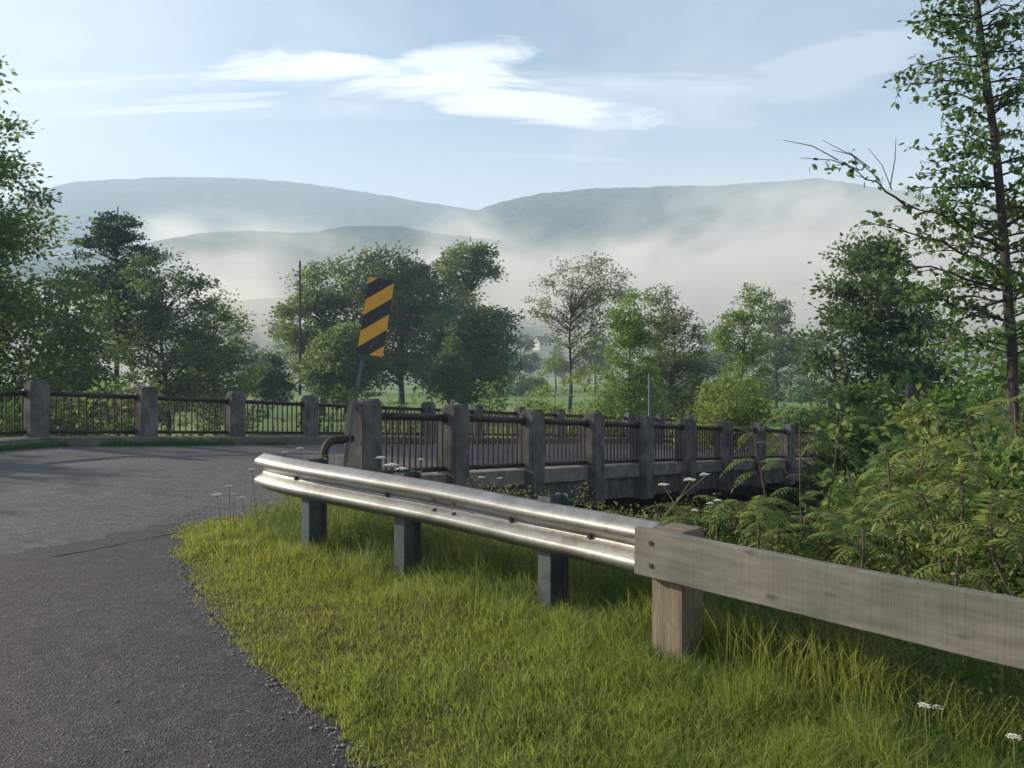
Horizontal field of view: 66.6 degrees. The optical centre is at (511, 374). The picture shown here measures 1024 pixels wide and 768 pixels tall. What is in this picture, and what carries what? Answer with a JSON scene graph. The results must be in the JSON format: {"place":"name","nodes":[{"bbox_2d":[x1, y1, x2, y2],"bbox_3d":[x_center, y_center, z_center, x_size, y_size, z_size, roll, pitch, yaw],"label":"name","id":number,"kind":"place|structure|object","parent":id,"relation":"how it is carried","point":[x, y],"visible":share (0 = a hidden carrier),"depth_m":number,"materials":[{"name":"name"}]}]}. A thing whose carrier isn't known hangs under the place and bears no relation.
{"place":"outdoors","nodes":[
{"label":"outdoors","id":0,"kind":"place"},
{"bbox_2d":[0,503,370,767],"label":"side road","id":1,"kind":"structure","parent":0,"point":[104,729],"depth_m":3.81,"materials":[{"name":"grey asphalt"}]},
{"bbox_2d":[53,521,245,555],"bbox_3d":[-3.089,1.420,6.917,0.103,0.002,1.901,0,0,34],"label":"asphalt joint","id":2,"kind":"object","parent":1,"relation":"on","point":[124,542],"visible":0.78,"depth_m":6.54,"materials":[{"name":"black asphalt"}]},
{"bbox_2d":[0,177,475,264],"bbox_3d":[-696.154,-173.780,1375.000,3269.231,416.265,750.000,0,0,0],"label":"hills","id":3,"kind":"structure","parent":0,"point":[178,206],"depth_m":1369.12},
{"bbox_2d":[0,436,504,450],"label":"kerb grass","id":4,"kind":"structure","parent":0,"point":[166,442],"depth_m":15.42,"materials":[{"name":"green plant"}]},
{"bbox_2d":[0,443,778,554],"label":"road","id":5,"kind":"structure","parent":0,"point":[49,494],"depth_m":9.85,"materials":[{"name":"grey asphalt"}]},
{"bbox_2d":[0,298,1023,375],"bbox_3d":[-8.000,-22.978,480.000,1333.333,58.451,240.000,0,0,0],"label":"hills","id":6,"kind":"structure","parent":0,"point":[259,308],"depth_m":442.94,"materials":[{"name":"green plant"}]},
{"bbox_2d":[0,0,1023,209],"label":"sky","id":7,"kind":"structure","parent":0,"point":[467,104],"materials":[{"name":"blue"}]},
{"bbox_2d":[1,365,1023,767],"bbox_3d":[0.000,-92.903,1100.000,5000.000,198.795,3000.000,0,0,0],"label":"ground","id":8,"kind":"structure","parent":0,"point":[409,389],"depth_m":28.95,"materials":[{"name":"green plant"}]},
{"bbox_2d":[0,401,52,437],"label":"bush","id":9,"kind":"object","parent":8,"relation":"on","point":[9,419],"visible":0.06,"depth_m":15.93,"materials":[{"name":"green plant"}]},
{"bbox_2d":[12,264,132,435],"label":"spruce tree","id":10,"kind":"object","parent":8,"relation":"on","point":[49,329],"visible":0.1,"depth_m":47.53,"materials":[{"name":"green plant"}]},
{"bbox_2d":[0,55,153,437],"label":"maple tree","id":11,"kind":"object","parent":8,"relation":"on","point":[22,309],"visible":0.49,"depth_m":27.23,"materials":[{"name":"green plant"}]},
{"bbox_2d":[0,379,167,437],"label":"bush","id":12,"kind":"object","parent":8,"relation":"on","point":[75,403],"visible":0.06,"depth_m":16.71,"materials":[{"name":"green plant"}]},
{"bbox_2d":[46,206,185,435],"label":"spruce tree","id":13,"kind":"object","parent":8,"relation":"on","point":[111,236],"visible":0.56,"depth_m":54.05,"materials":[{"name":"green plant"}]},
{"bbox_2d":[88,248,247,435],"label":"ash tree","id":14,"kind":"object","parent":8,"relation":"on","point":[148,338],"visible":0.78,"depth_m":51.72,"materials":[{"name":"green plant"}]},
{"bbox_2d":[103,384,235,410],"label":"hedge","id":15,"kind":"object","parent":8,"relation":"on","point":[127,391],"visible":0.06,"depth_m":89.48,"materials":[{"name":"green plant"}]},
{"bbox_2d":[154,337,194,371],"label":"valley tree","id":16,"kind":"object","parent":8,"relation":"on","point":[170,351],"visible":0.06,"depth_m":198.21,"materials":[{"name":"green plant"}]},
{"bbox_2d":[149,286,273,435],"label":"ash tree","id":17,"kind":"object","parent":8,"relation":"on","point":[224,317],"visible":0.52,"depth_m":55.64,"materials":[{"name":"green plant"}]},
{"bbox_2d":[160,408,265,436],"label":"bush","id":18,"kind":"object","parent":8,"relation":"on","point":[206,424],"depth_m":18.44,"materials":[{"name":"green plant"}]},
{"bbox_2d":[212,493,223,535],"bbox_3d":[-2.553,1.232,6.751,0.095,0.418,0.092,0,0,-43],"label":"wild carrot","id":19,"kind":"object","parent":8,"relation":"on","point":[219,510],"visible":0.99,"depth_m":6.75,"materials":[{"name":"plant"}]},
{"bbox_2d":[226,485,231,536],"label":"wild carrot","id":20,"kind":"object","parent":8,"relation":"on","point":[229,505],"visible":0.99,"depth_m":6.80,"materials":[{"name":"green plant"}]},
{"bbox_2d":[220,325,249,386],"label":"valley tree","id":21,"kind":"object","parent":8,"relation":"on","point":[238,335],"visible":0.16,"depth_m":259.49,"materials":[{"name":"green plant"}]},
{"bbox_2d":[237,344,264,375],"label":"valley tree","id":22,"kind":"object","parent":8,"relation":"on","point":[252,347],"visible":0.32,"depth_m":209.20,"materials":[{"name":"green plant"}]},
{"bbox_2d":[249,468,258,530],"bbox_3d":[-2.283,1.134,6.905,0.102,0.620,0.061,0,0,-24],"label":"wild carrot","id":23,"kind":"object","parent":8,"relation":"on","point":[251,469],"visible":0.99,"depth_m":6.90,"materials":[{"name":"green plant"}]},
{"bbox_2d":[239,347,303,412],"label":"maple tree","id":24,"kind":"object","parent":8,"relation":"on","point":[274,381],"visible":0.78,"depth_m":71.52,"materials":[{"name":"green plant"}]},
{"bbox_2d":[210,404,337,435],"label":"bush","id":25,"kind":"object","parent":8,"relation":"on","point":[249,413],"visible":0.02,"depth_m":20.73,"materials":[{"name":"green plant"}]},
{"bbox_2d":[265,314,298,368],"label":"valley tree","id":26,"kind":"object","parent":8,"relation":"on","point":[274,347],"visible":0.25,"depth_m":229.41,"materials":[{"name":"green plant"}]},
{"bbox_2d":[7,494,565,767],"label":"gravel","id":27,"kind":"structure","parent":8,"relation":"on","point":[272,679],"depth_m":4.61,"materials":[{"name":"grey gravel"}]},
{"bbox_2d":[299,261,302,394],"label":"utility pole","id":28,"kind":"object","parent":8,"relation":"on","point":[300,287],"visible":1,"depth_m":69.91,"materials":[{"name":"brown wood"}]},
{"bbox_2d":[261,254,367,415],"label":"maple tree","id":29,"kind":"object","parent":8,"relation":"on","point":[320,304],"visible":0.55,"depth_m":76.43,"materials":[{"name":"green plant"}]},
{"bbox_2d":[283,316,403,419],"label":"maple tree","id":30,"kind":"object","parent":8,"relation":"on","point":[337,364],"visible":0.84,"depth_m":68.64,"materials":[{"name":"green plant"}]},
{"bbox_2d":[295,383,402,436],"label":"bush","id":31,"kind":"object","parent":8,"relation":"on","point":[336,395],"visible":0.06,"depth_m":23.92,"materials":[{"name":"green plant"}]},
{"bbox_2d":[343,277,394,466],"bbox_3d":[-1.688,-0.033,9.165,0.250,2.272,0.608,0,0,39],"label":"hazard marker sign","id":32,"kind":"object","parent":8,"relation":"on","point":[373,331],"visible":0.91,"depth_m":9.21,"materials":[{"name":"yellow metal"}]},
{"bbox_2d":[334,240,474,412],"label":"maple tree","id":33,"kind":"object","parent":8,"relation":"on","point":[410,279],"visible":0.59,"depth_m":79.51,"materials":[{"name":"green plant"}]},
{"bbox_2d":[0,436,813,531],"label":"bridge","id":34,"kind":"structure","parent":8,"relation":"on","point":[620,483],"depth_m":16.26,"materials":[{"name":"concrete"}]},
{"bbox_2d":[0,380,712,438],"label":"bridge railing","id":35,"kind":"object","parent":34,"relation":"on","point":[36,394],"visible":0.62,"depth_m":16.97,"materials":[{"name":"concrete"}]},
{"bbox_2d":[320,400,849,505],"bbox_3d":[5.180,1.916,18.166,1.077,3.234,23.832,0,0,40],"label":"bridge railing","id":36,"kind":"object","parent":34,"relation":"on","point":[453,421],"visible":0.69,"depth_m":13.10,"materials":[{"name":"concrete"}]},
{"bbox_2d":[648,373,651,417],"bbox_3d":[4.246,0.971,24.000,0.100,2.058,0.070,0,0,-17],"label":"marker post","id":37,"kind":"object","parent":36,"relation":"attached to","point":[649,394],"visible":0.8,"depth_m":23.98,"materials":[{"name":"grey metal"}]},
{"bbox_2d":[379,383,442,436],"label":"bush","id":38,"kind":"object","parent":8,"relation":"on","point":[397,402],"visible":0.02,"depth_m":26.73,"materials":[{"name":"green plant"}]},
{"bbox_2d":[421,323,480,403],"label":"birch tree","id":39,"kind":"object","parent":8,"relation":"on","point":[459,381],"visible":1,"depth_m":65.70,"materials":[{"name":"green plant"}]},
{"bbox_2d":[402,296,529,404],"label":"maple tree","id":40,"kind":"object","parent":8,"relation":"on","point":[480,350],"visible":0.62,"depth_m":72.34,"materials":[{"name":"green plant"}]},
{"bbox_2d":[431,237,508,408],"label":"elm tree","id":41,"kind":"object","parent":8,"relation":"on","point":[478,267],"visible":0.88,"depth_m":86.71,"materials":[{"name":"green plant"}]},
{"bbox_2d":[468,377,565,437],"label":"bush","id":42,"kind":"object","parent":8,"relation":"on","point":[488,408],"visible":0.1,"depth_m":28.35,"materials":[{"name":"green plant"}]},
{"bbox_2d":[502,332,542,385],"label":"valley tree","id":43,"kind":"object","parent":8,"relation":"on","point":[531,368],"visible":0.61,"depth_m":189.33,"materials":[{"name":"green plant"}]},
{"bbox_2d":[519,334,532,348],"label":"house","id":44,"kind":"structure","parent":8,"relation":"on","point":[529,337],"depth_m":328.97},
{"bbox_2d":[501,371,552,395],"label":"hedge","id":45,"kind":"object","parent":8,"relation":"on","point":[527,383],"visible":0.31,"depth_m":149.42,"materials":[{"name":"green plant"}]},
{"bbox_2d":[533,334,553,350],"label":"house","id":46,"kind":"structure","parent":8,"relation":"on","point":[543,344],"depth_m":298.41,"materials":[{"name":"white paint"}]},
{"bbox_2d":[541,345,573,389],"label":"valley tree","id":47,"kind":"object","parent":8,"relation":"on","point":[557,371],"visible":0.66,"depth_m":209.28,"materials":[{"name":"green plant"}]},
{"bbox_2d":[523,353,594,437],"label":"bush","id":48,"kind":"object","parent":8,"relation":"on","point":[545,407],"visible":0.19,"depth_m":32.98,"materials":[{"name":"green plant"}]},
{"bbox_2d":[521,251,636,425],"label":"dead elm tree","id":49,"kind":"object","parent":8,"relation":"on","point":[582,302],"visible":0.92,"depth_m":59.85,"materials":[{"name":"green plant"}]},
{"bbox_2d":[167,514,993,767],"bbox_3d":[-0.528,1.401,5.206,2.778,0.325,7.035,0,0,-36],"label":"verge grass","id":50,"kind":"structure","parent":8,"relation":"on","point":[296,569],"depth_m":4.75,"materials":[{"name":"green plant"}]},
{"bbox_2d":[168,510,1023,767],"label":"lush grass","id":51,"kind":"structure","parent":8,"relation":"on","point":[775,750],"depth_m":3.50,"materials":[{"name":"green plant"}]},
{"bbox_2d":[575,328,617,393],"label":"valley tree","id":52,"kind":"object","parent":8,"relation":"on","point":[597,360],"visible":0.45,"depth_m":169.26,"materials":[{"name":"green plant"}]},
{"bbox_2d":[565,364,629,514],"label":"bush","id":53,"kind":"object","parent":8,"relation":"on","point":[587,383],"visible":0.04,"depth_m":29.80,"materials":[{"name":"green plant"}]},
{"bbox_2d":[579,286,672,437],"bbox_3d":[5.463,0.005,38.029,4.476,8.690,4.009,0,0,0],"label":"poplar tree","id":54,"kind":"object","parent":8,"relation":"on","point":[633,337],"visible":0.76,"depth_m":37.45,"materials":[{"name":"green plant"}]},
{"bbox_2d":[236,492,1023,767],"bbox_3d":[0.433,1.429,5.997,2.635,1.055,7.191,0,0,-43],"label":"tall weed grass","id":55,"kind":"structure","parent":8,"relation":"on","point":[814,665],"depth_m":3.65,"materials":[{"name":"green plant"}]},
{"bbox_2d":[254,453,1023,669],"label":"guardrail","id":56,"kind":"object","parent":8,"relation":"on","point":[685,566],"visible":0.95,"depth_m":4.00,"materials":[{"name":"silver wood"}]},
{"bbox_2d":[632,334,665,372],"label":"valley tree","id":57,"kind":"object","parent":8,"relation":"on","point":[649,353],"visible":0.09,"depth_m":230.12,"materials":[{"name":"green plant"}]},
{"bbox_2d":[659,483,689,519],"bbox_3d":[0.905,0.707,4.349,0.180,0.208,0.062,0,0,0],"label":"wild carrot","id":58,"kind":"object","parent":8,"relation":"on","point":[663,484],"visible":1,"depth_m":4.35,"materials":[{"name":"green plant"}]},
{"bbox_2d":[660,478,695,519],"bbox_3d":[0.925,0.692,4.349,0.206,0.239,0.070,0,0,0],"label":"wild carrot","id":59,"kind":"object","parent":8,"relation":"on","point":[689,479],"visible":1,"depth_m":4.35,"materials":[{"name":"plant"}]},
{"bbox_2d":[638,282,723,423],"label":"poplar tree","id":60,"kind":"object","parent":8,"relation":"on","point":[672,373],"visible":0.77,"depth_m":49.40,"materials":[{"name":"green plant"}]},
{"bbox_2d":[662,473,708,519],"bbox_3d":[0.976,0.682,4.379,0.274,0.268,0.058,0,0,0],"label":"wild carrot","id":61,"kind":"object","parent":8,"relation":"on","point":[685,493],"visible":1,"depth_m":4.38,"materials":[{"name":"plant"}]},
{"bbox_2d":[651,400,741,534],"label":"bush","id":62,"kind":"object","parent":8,"relation":"on","point":[698,501],"visible":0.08,"depth_m":26.86,"materials":[{"name":"green plant"}]},
{"bbox_2d":[688,346,716,378],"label":"valley tree","id":63,"kind":"object","parent":8,"relation":"on","point":[705,350],"visible":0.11,"depth_m":199.71,"materials":[{"name":"green plant"}]},
{"bbox_2d":[640,371,765,417],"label":"hedge","id":64,"kind":"object","parent":8,"relation":"on","point":[675,390],"visible":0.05,"depth_m":74.31,"materials":[{"name":"green plant"}]},
{"bbox_2d":[694,333,711,349],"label":"house","id":65,"kind":"structure","parent":8,"relation":"on","point":[706,345],"depth_m":258.26,"materials":[{"name":"white"}]},
{"bbox_2d":[713,499,721,601],"bbox_3d":[1.238,1.136,4.697,0.058,0.778,0.049,0,0,-36],"label":"wild carrot","id":66,"kind":"object","parent":8,"relation":"on","point":[717,500],"visible":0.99,"depth_m":4.70,"materials":[{"name":"green plant"}]},
{"bbox_2d":[701,334,741,377],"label":"valley tree","id":67,"kind":"object","parent":8,"relation":"on","point":[715,358],"visible":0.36,"depth_m":178.98,"materials":[{"name":"green plant"}]},
{"bbox_2d":[649,495,797,547],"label":"sumac shrub","id":68,"kind":"object","parent":8,"relation":"on","point":[744,506],"visible":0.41,"depth_m":5.35,"materials":[{"name":"green plant"}]},
{"bbox_2d":[700,279,777,439],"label":"locust tree","id":69,"kind":"object","parent":8,"relation":"on","point":[747,357],"visible":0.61,"depth_m":41.70,"materials":[{"name":"green plant"}]},
{"bbox_2d":[693,369,784,450],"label":"bush","id":70,"kind":"object","parent":8,"relation":"on","point":[735,417],"visible":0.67,"depth_m":28.70,"materials":[{"name":"green plant"}]},
{"bbox_2d":[749,292,807,407],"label":"locust tree","id":71,"kind":"object","parent":8,"relation":"on","point":[780,357],"visible":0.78,"depth_m":94.63,"materials":[{"name":"green plant"}]},
{"bbox_2d":[735,495,821,551],"bbox_3d":[1.547,1.243,4.712,0.479,1.002,0.499,0,0,-35],"label":"sapling","id":72,"kind":"object","parent":8,"relation":"on","point":[778,535],"visible":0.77,"depth_m":4.67,"materials":[{"name":"green plant"}]},
{"bbox_2d":[730,393,849,551],"bbox_3d":[8.711,3.645,23.933,4.381,6.210,3.412,0,0,0],"label":"bush","id":73,"kind":"object","parent":8,"relation":"on","point":[786,496],"visible":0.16,"depth_m":23.78,"materials":[{"name":"green plant"}]},
{"bbox_2d":[737,370,861,401],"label":"hedge","id":74,"kind":"object","parent":8,"relation":"on","point":[786,382],"visible":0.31,"depth_m":119.19,"materials":[{"name":"green plant"}]},
{"bbox_2d":[720,411,881,559],"bbox_3d":[3.030,2.562,8.330,1.653,4.339,0.890,0,0,0],"label":"sumac shrub","id":75,"kind":"object","parent":8,"relation":"on","point":[812,444],"visible":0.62,"depth_m":8.30,"materials":[{"name":"green plant"}]},
{"bbox_2d":[783,335,838,379],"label":"valley tree","id":76,"kind":"object","parent":8,"relation":"on","point":[812,347],"visible":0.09,"depth_m":179.93,"materials":[{"name":"green plant"}]},
{"bbox_2d":[738,497,889,561],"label":"sumac shrub","id":77,"kind":"object","parent":8,"relation":"on","point":[801,549],"visible":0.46,"depth_m":5.03,"materials":[{"name":"green plant"}]},
{"bbox_2d":[785,373,906,561],"bbox_3d":[7.991,3.360,18.019,3.384,6.819,2.940,0,0,0],"label":"bush","id":78,"kind":"object","parent":8,"relation":"on","point":[849,399],"visible":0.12,"depth_m":17.79,"materials":[{"name":"green plant"}]},
{"bbox_2d":[799,403,895,563],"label":"bush","id":79,"kind":"object","parent":8,"relation":"on","point":[840,479],"visible":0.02,"depth_m":9.49,"materials":[{"name":"green plant"}]},
{"bbox_2d":[708,437,1023,710],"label":"undergrowth","id":80,"kind":"object","parent":8,"relation":"on","point":[954,512],"visible":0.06,"depth_m":4.48,"materials":[{"name":"green plant"}]},
{"bbox_2d":[830,524,905,640],"bbox_3d":[1.888,1.268,4.142,0.363,0.906,0.375,0,0,39],"label":"sapling","id":81,"kind":"object","parent":8,"relation":"on","point":[850,527],"visible":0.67,"depth_m":4.14,"materials":[{"name":"green plant"}]},
{"bbox_2d":[767,229,971,528],"bbox_3d":[11.114,0.793,24.202,6.273,10.789,5.048,0,0,0],"label":"maple tree","id":82,"kind":"object","parent":8,"relation":"on","point":[866,322],"visible":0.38,"depth_m":23.61,"materials":[{"name":"green plant"}]},
{"bbox_2d":[803,432,953,572],"bbox_3d":[3.646,2.273,7.144,1.809,3.494,1.833,0,0,-21],"label":"bush","id":83,"kind":"object","parent":8,"relation":"on","point":[845,505],"visible":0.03,"depth_m":7.30,"materials":[{"name":"green plant"}]},
{"bbox_2d":[813,437,952,563],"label":"sumac shrub","id":84,"kind":"object","parent":8,"relation":"on","point":[863,505],"visible":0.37,"depth_m":6.63,"materials":[{"name":"green plant"}]},
{"bbox_2d":[784,0,1023,464],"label":"slender tree","id":85,"kind":"object","parent":8,"relation":"on","point":[1005,278],"visible":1,"depth_m":10.05,"materials":[{"name":"green plant"}]},
{"bbox_2d":[794,499,1013,578],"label":"sumac shrub","id":86,"kind":"object","parent":8,"relation":"on","point":[869,542],"visible":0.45,"depth_m":4.66,"materials":[{"name":"green plant"}]},
{"bbox_2d":[832,383,977,560],"bbox_3d":[6.605,3.436,12.521,3.049,6.626,2.584,0,0,0],"label":"bush","id":87,"kind":"object","parent":8,"relation":"on","point":[909,412],"visible":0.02,"depth_m":12.42,"materials":[{"name":"green plant"}]},
{"bbox_2d":[905,383,912,429],"bbox_3d":[7.126,0.570,14.000,0.110,0.835,0.077,0,0,-17],"label":"marker post","id":88,"kind":"object","parent":8,"relation":"on","point":[908,390],"visible":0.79,"depth_m":13.97,"materials":[{"name":"grey metal"}]},
{"bbox_2d":[834,369,997,512],"bbox_3d":[8.158,3.309,15.576,3.770,6.887,3.066,0,0,0],"label":"bush","id":89,"kind":"object","parent":8,"relation":"on","point":[925,384],"visible":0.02,"depth_m":15.56,"materials":[{"name":"green plant"}]},
{"bbox_2d":[853,438,991,580],"bbox_3d":[3.054,1.278,5.676,1.131,1.632,0.992,0,0,18],"label":"sumac shrub","id":90,"kind":"object","parent":8,"relation":"on","point":[904,464],"visible":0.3,"depth_m":5.64,"materials":[{"name":"green plant"}]},
{"bbox_2d":[918,702,931,747],"bbox_3d":[1.615,1.417,3.049,0.051,0.266,0.050,0,0,0],"label":"wild carrot","id":91,"kind":"object","parent":8,"relation":"on","point":[923,703],"visible":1,"depth_m":3.05,"materials":[{"name":"white plant"}]},
{"bbox_2d":[865,417,1007,584],"bbox_3d":[3.785,1.899,6.593,1.887,3.123,1.681,0,0,0],"label":"bush","id":92,"kind":"object","parent":8,"relation":"on","point":[950,451],"visible":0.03,"depth_m":6.66,"materials":[{"name":"green plant"}]},
{"bbox_2d":[932,704,942,725],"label":"wild carrot","id":93,"kind":"object","parent":8,"relation":"on","point":[936,705],"visible":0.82,"depth_m":3.20,"materials":[{"name":"white plant"}]},
{"bbox_2d":[864,422,1020,483],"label":"sumac shrub","id":94,"kind":"object","parent":8,"relation":"on","point":[987,427],"visible":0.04,"depth_m":8.00,"materials":[{"name":"green plant"}]},
{"bbox_2d":[863,458,1023,589],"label":"sumac shrub","id":95,"kind":"object","parent":8,"relation":"on","point":[942,485],"visible":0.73,"depth_m":4.42,"materials":[{"name":"green plant"}]},
{"bbox_2d":[891,435,1023,595],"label":"bush","id":96,"kind":"object","parent":8,"relation":"on","point":[1013,459],"visible":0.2,"depth_m":5.14,"materials":[{"name":"green plant"}]},
{"bbox_2d":[900,398,1023,520],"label":"sumac shrub","id":97,"kind":"object","parent":8,"relation":"on","point":[996,418],"visible":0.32,"depth_m":5.27,"materials":[{"name":"green plant"}]},
{"bbox_2d":[902,325,1023,459],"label":"bush","id":98,"kind":"object","parent":8,"relation":"on","point":[948,398],"visible":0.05,"depth_m":13.02,"materials":[{"name":"green plant"}]},
{"bbox_2d":[910,552,1021,678],"bbox_3d":[2.171,1.302,3.717,0.515,0.928,0.469,0,0,-42],"label":"sapling","id":99,"kind":"object","parent":8,"relation":"on","point":[982,581],"visible":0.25,"depth_m":3.68,"materials":[{"name":"green plant"}]},
{"bbox_2d":[925,394,1023,454],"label":"sumac shrub","id":100,"kind":"object","parent":8,"relation":"on","point":[989,417],"visible":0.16,"depth_m":7.75,"materials":[{"name":"green plant"}]},
{"bbox_2d":[929,489,1023,594],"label":"sumac shrub","id":101,"kind":"object","parent":8,"relation":"on","point":[1008,539],"visible":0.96,"depth_m":3.93,"materials":[{"name":"green plant"}]},
{"bbox_2d":[958,289,1023,471],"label":"bush","id":102,"kind":"object","parent":8,"relation":"on","point":[1001,379],"visible":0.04,"depth_m":11.58,"materials":[{"name":"green plant"}]},
{"bbox_2d":[1001,594,1014,729],"bbox_3d":[1.971,1.215,3.099,0.064,0.680,0.062,0,0,0],"label":"wild carrot","id":103,"kind":"object","parent":8,"relation":"on","point":[1002,690],"visible":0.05,"depth_m":3.10,"materials":[{"name":"green plant"}]},
{"bbox_2d":[1005,733,1021,767],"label":"wild carrot","id":104,"kind":"object","parent":8,"relation":"on","point":[1016,736],"visible":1,"depth_m":2.90,"materials":[{"name":"white plant"}]},
{"bbox_2d":[2,226,1023,325],"bbox_3d":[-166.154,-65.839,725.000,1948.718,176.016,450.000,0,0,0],"label":"hills","id":105,"kind":"structure","parent":0,"point":[248,265],"depth_m":693.33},
{"bbox_2d":[225,452,1023,767],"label":"long grass","id":106,"kind":"structure","parent":0,"point":[909,721],"depth_m":3.96,"materials":[{"name":"green plant"}]},
{"bbox_2d":[426,178,1023,317],"bbox_3d":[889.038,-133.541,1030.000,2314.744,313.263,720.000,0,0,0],"label":"hills","id":107,"kind":"structure","parent":0,"point":[776,237],"depth_m":952.83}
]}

